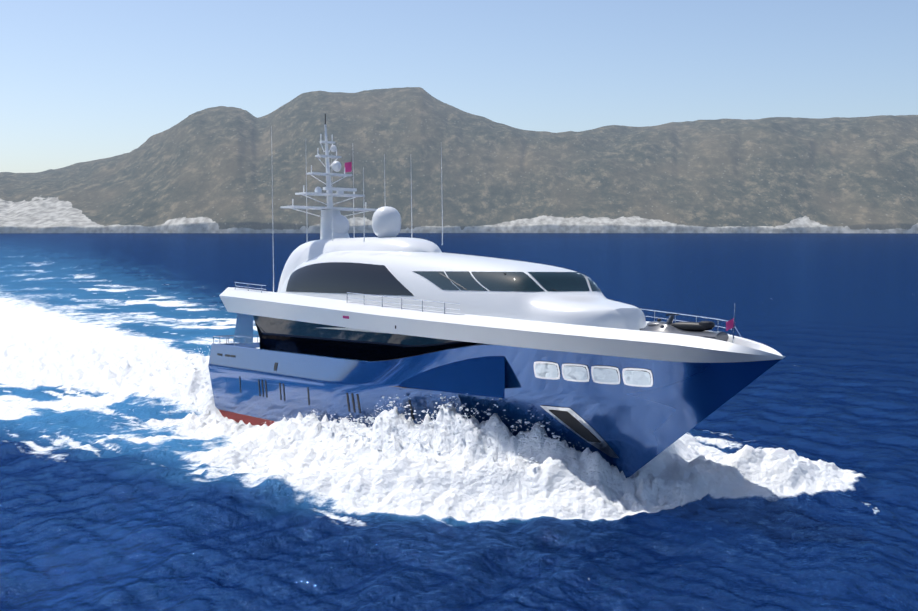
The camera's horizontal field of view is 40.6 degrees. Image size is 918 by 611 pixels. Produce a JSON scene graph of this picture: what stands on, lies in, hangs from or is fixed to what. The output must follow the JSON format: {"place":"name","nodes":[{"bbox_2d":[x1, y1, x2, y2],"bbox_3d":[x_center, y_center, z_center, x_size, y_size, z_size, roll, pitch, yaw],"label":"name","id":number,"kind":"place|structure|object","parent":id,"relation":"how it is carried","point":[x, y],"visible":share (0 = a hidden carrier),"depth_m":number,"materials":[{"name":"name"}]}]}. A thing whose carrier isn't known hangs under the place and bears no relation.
{"place":"outdoors","nodes":[
{"label":"outdoors","id":0,"kind":"place"},
{"bbox_2d":[0,233,917,610],"bbox_3d":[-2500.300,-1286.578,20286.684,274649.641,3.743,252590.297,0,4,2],"label":"sea water","id":1,"kind":"structure","parent":0,"point":[788,481],"depth_m":52.07,"materials":[{"name":"blue liquid"}]},
{"bbox_2d":[95,338,589,469],"bbox_3d":[-9.289,4.235,71.419,15.575,4.145,51.847,-3,4,-36],"label":"bow spray","id":2,"kind":"object","parent":1,"relation":"on","point":[430,423],"visible":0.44,"depth_m":55.06,"materials":[{"name":"white liquid"}]},
{"bbox_2d":[208,114,784,477],"bbox_3d":[0.112,-0.916,59.008,8.480,18.904,38.402,-1,2,-36],"label":"yacht","id":3,"kind":"object","parent":1,"relation":"on","point":[347,325],"visible":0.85,"depth_m":54.53,"materials":[{"name":"blue"}]},
{"bbox_2d":[640,314,728,341],"bbox_3d":[8.455,1.193,47.455,3.630,1.737,1.257,2,2,42],"label":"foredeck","id":4,"kind":"object","parent":3,"relation":"on","point":[700,328],"visible":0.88,"depth_m":46.91,"materials":[{"name":"grey metal"}]},
{"bbox_2d":[0,87,917,233],"bbox_3d":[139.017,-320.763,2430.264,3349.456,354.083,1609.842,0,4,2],"label":"island terrain","id":5,"kind":"structure","parent":0,"point":[220,169],"depth_m":2229.01,"materials":[{"name":"grey stone"}]},
{"bbox_2d":[0,0,917,172],"label":"sky","id":6,"kind":"structure","parent":0,"point":[81,80],"materials":[{"name":"blue"}]}
]}

